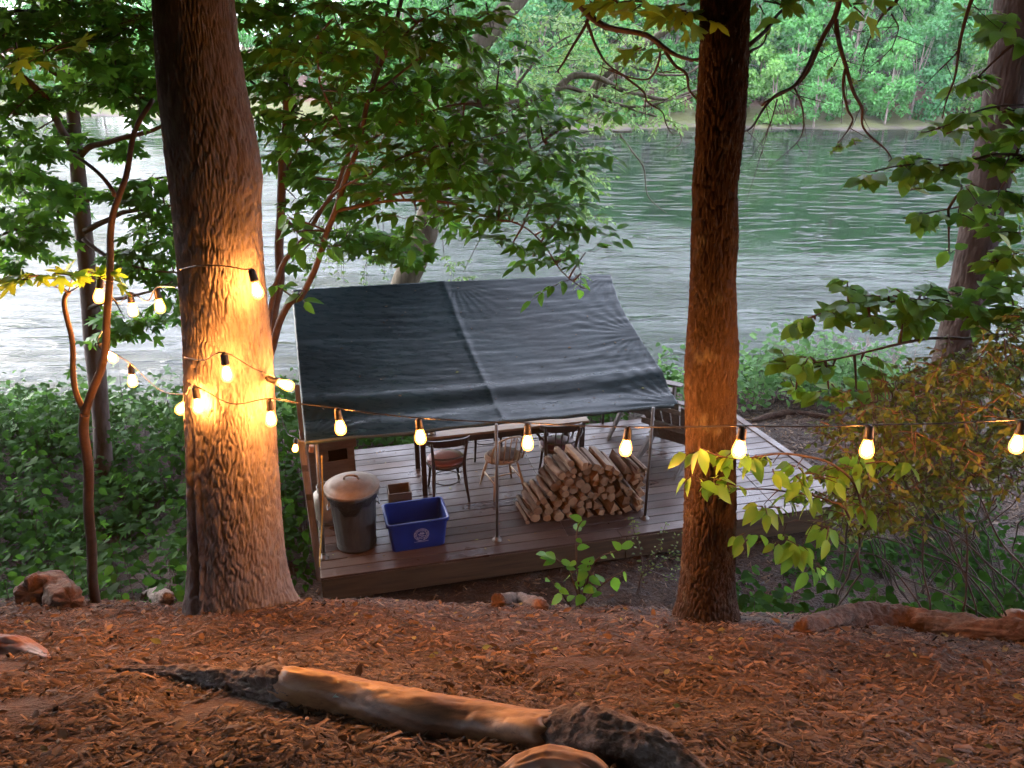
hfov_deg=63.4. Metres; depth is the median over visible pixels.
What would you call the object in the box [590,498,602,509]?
firewood log
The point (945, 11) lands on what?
tree
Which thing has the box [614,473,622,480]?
firewood log
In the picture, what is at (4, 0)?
sky
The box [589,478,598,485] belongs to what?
firewood log
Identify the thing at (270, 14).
red stemmed maple
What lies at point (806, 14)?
tree
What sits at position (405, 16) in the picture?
tree
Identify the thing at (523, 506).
firewood log
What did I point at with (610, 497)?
firewood log
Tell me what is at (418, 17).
tree
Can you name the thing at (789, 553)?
drooping shrub
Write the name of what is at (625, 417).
undergrowth
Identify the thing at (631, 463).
firewood log
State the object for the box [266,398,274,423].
light bulb
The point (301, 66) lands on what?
tree
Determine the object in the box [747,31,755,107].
tree
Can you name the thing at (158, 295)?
light bulb
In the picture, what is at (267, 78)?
tree
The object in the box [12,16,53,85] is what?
tree
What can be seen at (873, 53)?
tree
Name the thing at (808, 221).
river
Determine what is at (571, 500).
firewood log
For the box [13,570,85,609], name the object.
rock
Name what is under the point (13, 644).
chunk
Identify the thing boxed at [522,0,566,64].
tree
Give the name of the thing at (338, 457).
wooden cabinet
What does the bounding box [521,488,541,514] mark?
firewood log
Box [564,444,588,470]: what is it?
firewood log
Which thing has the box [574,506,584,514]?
firewood log
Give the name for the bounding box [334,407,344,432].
light bulb
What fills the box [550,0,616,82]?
tree
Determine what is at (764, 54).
tree
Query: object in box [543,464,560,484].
firewood log
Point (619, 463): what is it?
firewood log
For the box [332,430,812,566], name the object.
deck litter
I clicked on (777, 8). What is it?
tree
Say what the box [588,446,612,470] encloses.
firewood log
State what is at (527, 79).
tree
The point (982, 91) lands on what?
tree
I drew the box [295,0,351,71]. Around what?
tree
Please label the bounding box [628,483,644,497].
firewood log
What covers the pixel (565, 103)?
tree
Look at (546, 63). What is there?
tree
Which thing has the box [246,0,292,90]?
tree
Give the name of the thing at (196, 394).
light bulb
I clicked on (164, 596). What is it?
rock
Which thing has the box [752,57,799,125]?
tree
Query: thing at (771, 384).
undergrowth
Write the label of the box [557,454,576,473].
firewood log
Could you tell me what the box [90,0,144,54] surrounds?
tree
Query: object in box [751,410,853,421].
path log
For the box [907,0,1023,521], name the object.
leaning tree
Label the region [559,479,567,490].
firewood log
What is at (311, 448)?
wood block
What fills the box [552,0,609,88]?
tree
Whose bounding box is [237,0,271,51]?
tree
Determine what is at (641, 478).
firewood log
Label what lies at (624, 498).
firewood log
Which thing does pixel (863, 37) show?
tree
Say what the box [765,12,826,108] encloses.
tree
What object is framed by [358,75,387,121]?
tree
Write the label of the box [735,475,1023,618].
undergrowth
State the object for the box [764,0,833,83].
tree
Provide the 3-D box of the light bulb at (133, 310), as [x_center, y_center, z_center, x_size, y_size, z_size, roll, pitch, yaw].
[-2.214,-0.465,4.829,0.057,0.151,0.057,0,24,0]
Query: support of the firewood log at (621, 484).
on the firewood log at (625, 488)
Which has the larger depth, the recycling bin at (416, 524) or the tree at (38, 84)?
the tree at (38, 84)
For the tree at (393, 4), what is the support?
on the bank
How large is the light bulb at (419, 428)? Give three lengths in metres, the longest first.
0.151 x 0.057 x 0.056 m
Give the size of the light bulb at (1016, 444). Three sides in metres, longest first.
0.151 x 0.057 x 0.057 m
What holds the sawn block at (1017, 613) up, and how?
on the ground
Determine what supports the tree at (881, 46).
on the bank
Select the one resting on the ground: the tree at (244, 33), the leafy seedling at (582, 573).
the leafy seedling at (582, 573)
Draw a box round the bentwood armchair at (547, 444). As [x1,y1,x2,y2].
[536,422,582,469]
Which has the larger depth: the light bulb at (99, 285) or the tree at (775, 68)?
the tree at (775, 68)
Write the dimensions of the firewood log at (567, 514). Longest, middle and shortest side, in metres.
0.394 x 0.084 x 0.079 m
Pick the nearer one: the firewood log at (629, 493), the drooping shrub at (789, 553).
the drooping shrub at (789, 553)
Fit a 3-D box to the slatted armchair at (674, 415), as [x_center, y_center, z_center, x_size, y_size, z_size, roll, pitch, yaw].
[2.043,0.466,10.211,0.770,1.002,1.049,16,28,31]
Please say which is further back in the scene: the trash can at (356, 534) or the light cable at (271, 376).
the trash can at (356, 534)
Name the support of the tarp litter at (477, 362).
on the tarp shelter
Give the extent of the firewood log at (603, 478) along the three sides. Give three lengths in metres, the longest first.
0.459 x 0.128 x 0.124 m
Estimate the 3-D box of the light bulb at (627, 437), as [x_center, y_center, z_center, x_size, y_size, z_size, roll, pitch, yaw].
[0.515,0.257,3.726,0.057,0.151,0.057,3,25,-1]
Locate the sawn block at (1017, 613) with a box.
[999,608,1023,619]
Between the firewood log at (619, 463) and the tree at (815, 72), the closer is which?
the firewood log at (619, 463)
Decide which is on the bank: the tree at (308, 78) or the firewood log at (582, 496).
the tree at (308, 78)
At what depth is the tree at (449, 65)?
81.94 m
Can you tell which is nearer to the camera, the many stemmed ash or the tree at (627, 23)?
the many stemmed ash
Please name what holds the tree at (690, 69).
on the bank
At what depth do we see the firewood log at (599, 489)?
9.07 m
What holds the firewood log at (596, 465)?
on the firewood log at (593, 474)
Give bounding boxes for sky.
[0,0,344,46]
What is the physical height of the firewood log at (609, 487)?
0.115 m
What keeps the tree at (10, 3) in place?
on the bank
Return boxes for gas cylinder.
[313,481,332,525]
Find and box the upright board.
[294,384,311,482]
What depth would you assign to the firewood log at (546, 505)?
9.02 m
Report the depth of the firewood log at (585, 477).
8.99 m
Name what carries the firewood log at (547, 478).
on the firewood log at (553, 497)
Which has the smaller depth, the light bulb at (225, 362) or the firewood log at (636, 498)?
the light bulb at (225, 362)
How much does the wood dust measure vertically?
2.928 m
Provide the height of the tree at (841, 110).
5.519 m
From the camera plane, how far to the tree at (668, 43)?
87.23 m
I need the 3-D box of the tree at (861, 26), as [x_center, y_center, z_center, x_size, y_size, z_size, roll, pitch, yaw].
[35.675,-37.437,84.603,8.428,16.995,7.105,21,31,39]
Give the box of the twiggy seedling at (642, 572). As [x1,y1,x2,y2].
[627,517,682,592]
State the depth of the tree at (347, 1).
87.99 m
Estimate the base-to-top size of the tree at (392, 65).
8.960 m
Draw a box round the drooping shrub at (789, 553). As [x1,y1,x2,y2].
[668,444,953,607]
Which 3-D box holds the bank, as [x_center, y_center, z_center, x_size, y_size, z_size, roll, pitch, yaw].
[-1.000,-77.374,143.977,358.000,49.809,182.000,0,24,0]
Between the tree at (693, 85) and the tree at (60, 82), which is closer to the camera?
the tree at (693, 85)
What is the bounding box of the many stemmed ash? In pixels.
[244,0,645,354]
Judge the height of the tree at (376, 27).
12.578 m
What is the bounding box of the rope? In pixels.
[319,456,322,566]
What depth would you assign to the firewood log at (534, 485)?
9.11 m
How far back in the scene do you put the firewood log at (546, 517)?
9.08 m
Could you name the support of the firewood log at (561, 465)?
on the firewood log at (568, 481)
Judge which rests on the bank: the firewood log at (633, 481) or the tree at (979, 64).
the tree at (979, 64)
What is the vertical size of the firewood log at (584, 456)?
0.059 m
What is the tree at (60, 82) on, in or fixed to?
on the bank
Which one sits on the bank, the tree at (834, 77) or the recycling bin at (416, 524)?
the tree at (834, 77)
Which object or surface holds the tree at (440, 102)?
on the bank
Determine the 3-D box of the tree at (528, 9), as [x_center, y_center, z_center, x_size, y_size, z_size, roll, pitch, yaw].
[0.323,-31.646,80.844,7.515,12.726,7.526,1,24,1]
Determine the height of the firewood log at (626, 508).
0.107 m
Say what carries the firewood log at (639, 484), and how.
on the firewood log at (629, 493)
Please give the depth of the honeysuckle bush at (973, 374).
4.04 m
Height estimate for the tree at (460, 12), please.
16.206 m
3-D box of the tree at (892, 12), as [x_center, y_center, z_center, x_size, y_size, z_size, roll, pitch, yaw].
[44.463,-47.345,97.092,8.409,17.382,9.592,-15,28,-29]
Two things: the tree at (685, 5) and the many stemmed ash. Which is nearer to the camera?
the many stemmed ash
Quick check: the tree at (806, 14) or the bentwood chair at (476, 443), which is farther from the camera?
the tree at (806, 14)
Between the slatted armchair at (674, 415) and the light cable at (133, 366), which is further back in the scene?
the slatted armchair at (674, 415)
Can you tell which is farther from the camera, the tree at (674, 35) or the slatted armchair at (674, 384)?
the tree at (674, 35)
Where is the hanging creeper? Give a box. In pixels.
[302,210,393,287]
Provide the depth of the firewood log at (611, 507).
9.21 m
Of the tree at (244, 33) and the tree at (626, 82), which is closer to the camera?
the tree at (626, 82)
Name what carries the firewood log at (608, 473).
on the firewood log at (613, 477)
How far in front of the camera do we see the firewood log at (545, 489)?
9.09 m
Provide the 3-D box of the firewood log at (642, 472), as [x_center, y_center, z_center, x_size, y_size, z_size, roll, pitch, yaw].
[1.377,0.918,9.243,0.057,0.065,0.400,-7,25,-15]
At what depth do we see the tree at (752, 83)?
80.73 m
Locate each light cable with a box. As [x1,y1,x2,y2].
[97,289,182,394]
[103,281,175,303]
[179,265,250,269]
[184,352,273,377]
[185,385,1023,427]
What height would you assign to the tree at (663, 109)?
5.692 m
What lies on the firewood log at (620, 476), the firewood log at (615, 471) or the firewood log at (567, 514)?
the firewood log at (615, 471)
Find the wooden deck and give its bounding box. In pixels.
[318,415,856,599]
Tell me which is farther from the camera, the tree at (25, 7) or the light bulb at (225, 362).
the tree at (25, 7)
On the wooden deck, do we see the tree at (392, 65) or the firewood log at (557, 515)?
the firewood log at (557, 515)
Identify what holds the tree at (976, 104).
on the bank
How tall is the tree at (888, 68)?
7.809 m
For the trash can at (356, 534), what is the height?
0.828 m
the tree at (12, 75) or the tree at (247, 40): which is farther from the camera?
the tree at (12, 75)
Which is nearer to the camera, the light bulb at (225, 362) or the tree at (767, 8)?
the light bulb at (225, 362)
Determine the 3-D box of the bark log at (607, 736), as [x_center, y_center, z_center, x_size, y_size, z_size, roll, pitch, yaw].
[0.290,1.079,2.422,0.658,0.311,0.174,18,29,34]
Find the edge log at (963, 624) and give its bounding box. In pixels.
[793,601,1023,641]
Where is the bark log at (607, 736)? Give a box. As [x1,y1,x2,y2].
[543,702,707,767]
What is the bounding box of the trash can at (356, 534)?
[323,471,379,553]
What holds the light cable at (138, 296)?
attached to the forked sapling
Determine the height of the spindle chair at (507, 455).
0.828 m
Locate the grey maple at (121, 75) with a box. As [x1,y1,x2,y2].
[0,0,180,484]
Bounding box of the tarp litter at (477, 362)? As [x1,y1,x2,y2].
[319,287,645,424]
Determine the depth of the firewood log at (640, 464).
9.19 m
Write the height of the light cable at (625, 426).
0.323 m
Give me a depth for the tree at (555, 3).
86.22 m
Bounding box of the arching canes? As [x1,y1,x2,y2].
[830,430,1023,617]
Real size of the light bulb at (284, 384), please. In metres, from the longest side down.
0.151 x 0.057 x 0.057 m
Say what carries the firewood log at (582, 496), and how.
on the firewood log at (580, 502)
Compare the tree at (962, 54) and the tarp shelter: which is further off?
the tree at (962, 54)
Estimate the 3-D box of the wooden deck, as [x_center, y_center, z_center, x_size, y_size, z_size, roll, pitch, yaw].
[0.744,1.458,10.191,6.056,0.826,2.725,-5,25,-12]
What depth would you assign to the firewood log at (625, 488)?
9.10 m
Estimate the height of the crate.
0.180 m
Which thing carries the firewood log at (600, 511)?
on the wooden deck
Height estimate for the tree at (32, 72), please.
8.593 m
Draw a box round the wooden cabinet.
[299,433,356,490]
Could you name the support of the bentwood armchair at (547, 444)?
on the wooden deck
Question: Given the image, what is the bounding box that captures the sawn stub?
[500,744,608,767]
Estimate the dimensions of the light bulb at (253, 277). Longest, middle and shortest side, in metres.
0.151 x 0.057 x 0.057 m
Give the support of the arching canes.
on the ground
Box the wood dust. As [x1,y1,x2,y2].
[0,598,1023,767]
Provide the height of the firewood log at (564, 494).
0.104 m
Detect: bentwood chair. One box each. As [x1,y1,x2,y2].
[426,435,469,501]
[463,438,502,461]
[520,433,548,454]
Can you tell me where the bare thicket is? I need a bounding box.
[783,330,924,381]
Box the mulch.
[300,539,800,612]
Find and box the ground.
[0,387,1023,767]
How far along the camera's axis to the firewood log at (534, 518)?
9.07 m
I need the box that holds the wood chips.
[0,596,1023,767]
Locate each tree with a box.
[0,0,18,9]
[0,49,27,80]
[6,37,43,79]
[12,0,58,60]
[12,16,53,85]
[15,0,44,71]
[35,32,61,92]
[48,35,86,95]
[60,0,93,81]
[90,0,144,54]
[134,0,152,68]
[151,0,300,616]
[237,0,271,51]
[238,19,267,96]
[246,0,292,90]
[259,41,276,81]
[280,0,318,86]
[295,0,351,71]
[298,9,335,82]
[315,0,361,49]
[324,26,385,93]
[343,0,403,62]
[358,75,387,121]
[359,0,437,66]
[364,25,408,83]
[382,0,427,63]
[391,0,697,283]
[404,0,457,75]
[422,86,443,122]
[429,47,457,103]
[431,0,480,65]
[443,1,484,36]
[462,0,515,58]
[464,62,510,114]
[475,69,513,125]
[489,0,553,113]
[504,73,541,126]
[513,0,564,82]
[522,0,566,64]
[527,45,566,105]
[541,0,1001,625]
[544,30,601,101]
[544,67,581,115]
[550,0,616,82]
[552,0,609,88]
[573,31,621,115]
[597,0,658,80]
[602,0,653,78]
[602,51,645,119]
[617,75,648,124]
[618,43,675,118]
[635,0,697,81]
[651,52,687,112]
[653,0,699,50]
[653,65,690,118]
[659,5,699,51]
[673,0,699,57]
[683,0,760,76]
[689,42,699,111]
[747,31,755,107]
[747,67,763,100]
[748,23,793,100]
[749,0,786,79]
[750,1,801,78]
[751,1,833,66]
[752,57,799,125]
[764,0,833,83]
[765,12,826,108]
[791,49,841,127]
[796,49,854,112]
[798,0,854,59]
[825,67,861,121]
[829,0,876,56]
[830,0,892,88]
[838,46,881,110]
[858,0,923,49]
[863,38,919,124]
[865,45,914,116]
[866,0,944,81]
[874,0,930,77]
[874,15,955,121]
[898,0,988,113]
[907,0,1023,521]
[918,0,985,84]
[929,37,988,113]
[937,0,989,86]
[950,0,993,95]
[971,79,984,111]
[976,59,986,117]
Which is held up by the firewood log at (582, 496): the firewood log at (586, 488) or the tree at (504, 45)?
the firewood log at (586, 488)
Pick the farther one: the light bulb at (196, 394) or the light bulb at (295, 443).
the light bulb at (295, 443)
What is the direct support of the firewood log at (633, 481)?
on the firewood log at (639, 484)
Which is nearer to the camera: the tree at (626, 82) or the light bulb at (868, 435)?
the light bulb at (868, 435)
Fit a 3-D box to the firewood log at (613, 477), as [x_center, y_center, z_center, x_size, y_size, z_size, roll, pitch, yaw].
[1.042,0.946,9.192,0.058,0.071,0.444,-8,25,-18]
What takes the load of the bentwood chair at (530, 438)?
on the wooden deck
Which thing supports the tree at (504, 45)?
on the bank
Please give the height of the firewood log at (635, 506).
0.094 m
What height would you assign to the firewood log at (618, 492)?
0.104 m
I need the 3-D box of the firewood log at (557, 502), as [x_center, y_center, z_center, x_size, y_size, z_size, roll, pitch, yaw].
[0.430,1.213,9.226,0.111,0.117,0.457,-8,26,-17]
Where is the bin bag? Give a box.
[326,491,378,516]
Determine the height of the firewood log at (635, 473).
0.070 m
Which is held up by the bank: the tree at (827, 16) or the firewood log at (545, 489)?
the tree at (827, 16)
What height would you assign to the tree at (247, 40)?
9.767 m
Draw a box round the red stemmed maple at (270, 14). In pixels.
[235,0,501,334]
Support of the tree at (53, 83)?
on the bank
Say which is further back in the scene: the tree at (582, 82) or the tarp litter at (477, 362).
the tree at (582, 82)
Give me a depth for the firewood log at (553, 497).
9.00 m
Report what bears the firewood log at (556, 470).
on the firewood log at (555, 478)
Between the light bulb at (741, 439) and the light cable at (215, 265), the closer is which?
the light bulb at (741, 439)
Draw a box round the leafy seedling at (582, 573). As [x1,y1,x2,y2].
[536,514,633,608]
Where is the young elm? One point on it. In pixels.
(910, 316)
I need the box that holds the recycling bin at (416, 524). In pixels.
[381,496,448,551]
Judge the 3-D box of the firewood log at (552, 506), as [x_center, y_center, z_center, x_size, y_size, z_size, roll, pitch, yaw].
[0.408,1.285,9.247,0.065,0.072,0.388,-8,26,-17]
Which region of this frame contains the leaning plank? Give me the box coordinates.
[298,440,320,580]
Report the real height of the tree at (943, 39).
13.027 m
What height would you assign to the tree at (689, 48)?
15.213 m
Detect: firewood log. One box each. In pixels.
[515,501,529,523]
[516,494,532,515]
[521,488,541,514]
[521,497,539,521]
[523,482,540,504]
[529,479,546,503]
[529,485,549,507]
[536,474,551,495]
[538,467,559,490]
[540,502,552,514]
[541,511,550,520]
[542,478,556,500]
[542,490,557,509]
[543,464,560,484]
[543,491,561,506]
[544,455,565,479]
[551,507,563,520]
[552,454,571,476]
[554,446,573,466]
[555,462,573,486]
[555,491,564,501]
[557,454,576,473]
[558,488,568,497]
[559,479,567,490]
[560,504,569,512]
[562,501,569,508]
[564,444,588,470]
[565,492,577,505]
[565,511,571,518]
[567,484,577,493]
[570,474,584,488]
[573,493,583,506]
[574,464,590,474]
[574,465,589,479]
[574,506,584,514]
[575,447,591,467]
[577,489,586,500]
[578,476,590,492]
[579,447,600,470]
[582,477,605,493]
[583,499,591,508]
[584,507,592,517]
[586,490,594,498]
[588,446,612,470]
[588,470,598,480]
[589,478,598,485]
[590,486,599,500]
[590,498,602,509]
[593,456,604,473]
[595,507,604,514]
[598,472,608,485]
[598,496,619,512]
[600,491,606,499]
[601,451,619,475]
[603,481,614,494]
[604,469,611,475]
[606,492,614,501]
[609,449,631,473]
[609,473,616,480]
[611,460,632,481]
[612,481,622,497]
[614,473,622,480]
[614,476,625,488]
[615,496,631,512]
[617,491,629,504]
[620,451,640,471]
[620,457,640,478]
[621,479,629,493]
[621,479,633,496]
[626,451,646,472]
[627,456,644,476]
[628,481,644,488]
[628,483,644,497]
[629,476,638,485]
[629,497,642,511]
[630,491,642,505]
[638,474,643,481]
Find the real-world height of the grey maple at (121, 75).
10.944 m
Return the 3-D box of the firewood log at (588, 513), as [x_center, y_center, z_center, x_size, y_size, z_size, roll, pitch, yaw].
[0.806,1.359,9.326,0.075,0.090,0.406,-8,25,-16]
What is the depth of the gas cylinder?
8.93 m
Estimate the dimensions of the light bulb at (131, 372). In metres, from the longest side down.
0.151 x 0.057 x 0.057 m
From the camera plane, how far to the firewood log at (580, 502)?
9.06 m
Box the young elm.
[761,3,1023,411]
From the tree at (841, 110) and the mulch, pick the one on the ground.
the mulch
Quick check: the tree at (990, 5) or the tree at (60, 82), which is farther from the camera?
the tree at (60, 82)
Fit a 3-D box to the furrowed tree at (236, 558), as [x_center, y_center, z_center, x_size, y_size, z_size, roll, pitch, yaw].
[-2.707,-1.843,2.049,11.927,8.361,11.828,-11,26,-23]
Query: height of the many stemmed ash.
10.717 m
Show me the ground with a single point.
(28, 707)
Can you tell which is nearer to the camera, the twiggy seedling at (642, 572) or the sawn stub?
the sawn stub
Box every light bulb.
[95,276,103,300]
[97,342,115,360]
[127,291,136,314]
[128,363,135,384]
[154,287,163,310]
[177,400,183,412]
[192,385,202,411]
[220,352,230,379]
[248,268,261,295]
[265,375,291,388]
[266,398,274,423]
[293,437,297,450]
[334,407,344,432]
[415,418,423,441]
[524,423,531,447]
[621,426,631,453]
[734,424,746,455]
[862,425,873,455]
[1011,420,1023,450]
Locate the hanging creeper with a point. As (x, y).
(333, 261)
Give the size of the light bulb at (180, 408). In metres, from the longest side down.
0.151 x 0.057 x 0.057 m
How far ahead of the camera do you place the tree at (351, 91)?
82.67 m
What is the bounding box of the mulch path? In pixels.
[736,390,1023,531]
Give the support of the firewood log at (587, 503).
on the firewood log at (588, 513)
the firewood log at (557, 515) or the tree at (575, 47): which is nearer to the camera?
the firewood log at (557, 515)
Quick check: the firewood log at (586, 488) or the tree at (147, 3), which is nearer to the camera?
the firewood log at (586, 488)
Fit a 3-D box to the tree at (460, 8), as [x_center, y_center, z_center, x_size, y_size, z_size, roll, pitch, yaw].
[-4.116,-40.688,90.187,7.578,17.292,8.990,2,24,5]
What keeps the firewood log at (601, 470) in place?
on the firewood log at (603, 478)
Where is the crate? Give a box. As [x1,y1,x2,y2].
[387,482,411,502]
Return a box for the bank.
[0,0,1023,129]
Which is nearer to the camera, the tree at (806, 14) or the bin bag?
the bin bag
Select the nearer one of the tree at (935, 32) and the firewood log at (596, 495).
the firewood log at (596, 495)
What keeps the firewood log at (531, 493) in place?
on the firewood log at (534, 506)
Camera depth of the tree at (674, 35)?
93.71 m
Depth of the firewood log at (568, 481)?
8.94 m
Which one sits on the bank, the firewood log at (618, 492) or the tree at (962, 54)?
the tree at (962, 54)
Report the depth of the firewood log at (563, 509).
9.13 m
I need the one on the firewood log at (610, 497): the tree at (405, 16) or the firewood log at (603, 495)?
the firewood log at (603, 495)
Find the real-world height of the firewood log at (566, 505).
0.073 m
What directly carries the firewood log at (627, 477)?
on the firewood log at (633, 481)
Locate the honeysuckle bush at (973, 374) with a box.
[804,308,1023,610]
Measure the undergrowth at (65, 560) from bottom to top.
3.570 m
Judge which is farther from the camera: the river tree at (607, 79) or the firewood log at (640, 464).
the river tree at (607, 79)
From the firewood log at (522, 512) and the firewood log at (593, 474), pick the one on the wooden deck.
the firewood log at (522, 512)
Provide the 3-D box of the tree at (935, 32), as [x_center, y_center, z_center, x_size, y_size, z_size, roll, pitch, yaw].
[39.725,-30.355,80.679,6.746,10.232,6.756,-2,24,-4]
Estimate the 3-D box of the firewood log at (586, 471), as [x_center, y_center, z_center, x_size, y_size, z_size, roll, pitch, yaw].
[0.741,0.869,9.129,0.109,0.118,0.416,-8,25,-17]
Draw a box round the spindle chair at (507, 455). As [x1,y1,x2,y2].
[480,436,525,501]
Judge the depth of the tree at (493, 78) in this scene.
79.79 m
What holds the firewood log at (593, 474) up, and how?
on the firewood log at (603, 478)
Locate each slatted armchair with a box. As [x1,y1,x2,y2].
[607,380,683,449]
[636,400,684,480]
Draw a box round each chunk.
[0,634,50,659]
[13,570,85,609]
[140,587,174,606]
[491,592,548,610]
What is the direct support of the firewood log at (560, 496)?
on the firewood log at (557, 502)
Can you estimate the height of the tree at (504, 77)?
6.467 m
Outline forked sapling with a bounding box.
[0,32,154,603]
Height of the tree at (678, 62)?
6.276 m
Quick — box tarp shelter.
[291,274,677,560]
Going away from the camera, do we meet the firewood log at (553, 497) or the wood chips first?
the wood chips
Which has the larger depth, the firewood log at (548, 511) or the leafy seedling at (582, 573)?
the firewood log at (548, 511)
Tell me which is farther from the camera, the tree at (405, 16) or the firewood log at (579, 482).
the tree at (405, 16)
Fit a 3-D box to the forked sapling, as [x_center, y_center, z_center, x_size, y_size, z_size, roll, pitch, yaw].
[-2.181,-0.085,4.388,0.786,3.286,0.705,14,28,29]
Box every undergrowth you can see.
[0,372,419,602]
[286,346,1023,443]
[651,315,916,413]
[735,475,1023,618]
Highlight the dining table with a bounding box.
[414,416,588,495]
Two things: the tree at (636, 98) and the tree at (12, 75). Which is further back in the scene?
the tree at (12, 75)
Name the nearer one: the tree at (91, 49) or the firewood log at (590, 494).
the firewood log at (590, 494)
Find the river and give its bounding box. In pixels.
[0,115,1023,408]
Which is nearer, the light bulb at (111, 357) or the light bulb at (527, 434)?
the light bulb at (527, 434)
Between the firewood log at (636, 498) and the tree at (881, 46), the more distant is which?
the tree at (881, 46)
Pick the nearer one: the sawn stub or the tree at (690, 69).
the sawn stub
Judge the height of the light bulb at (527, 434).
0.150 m
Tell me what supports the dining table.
on the wooden deck
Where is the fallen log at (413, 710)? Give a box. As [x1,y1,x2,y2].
[110,661,551,751]
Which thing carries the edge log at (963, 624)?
on the ground
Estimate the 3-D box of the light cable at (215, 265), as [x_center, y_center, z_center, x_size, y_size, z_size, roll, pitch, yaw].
[-1.398,-0.535,3.829,0.375,0.066,0.104,5,24,10]
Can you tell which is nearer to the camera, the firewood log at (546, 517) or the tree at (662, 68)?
the firewood log at (546, 517)
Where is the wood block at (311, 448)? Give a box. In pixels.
[309,445,313,452]
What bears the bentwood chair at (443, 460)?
on the wooden deck
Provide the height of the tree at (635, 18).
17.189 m
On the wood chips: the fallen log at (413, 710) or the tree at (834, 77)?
the fallen log at (413, 710)
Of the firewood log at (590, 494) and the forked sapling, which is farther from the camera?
the firewood log at (590, 494)
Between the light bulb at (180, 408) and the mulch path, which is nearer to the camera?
the light bulb at (180, 408)
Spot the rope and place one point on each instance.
(322, 510)

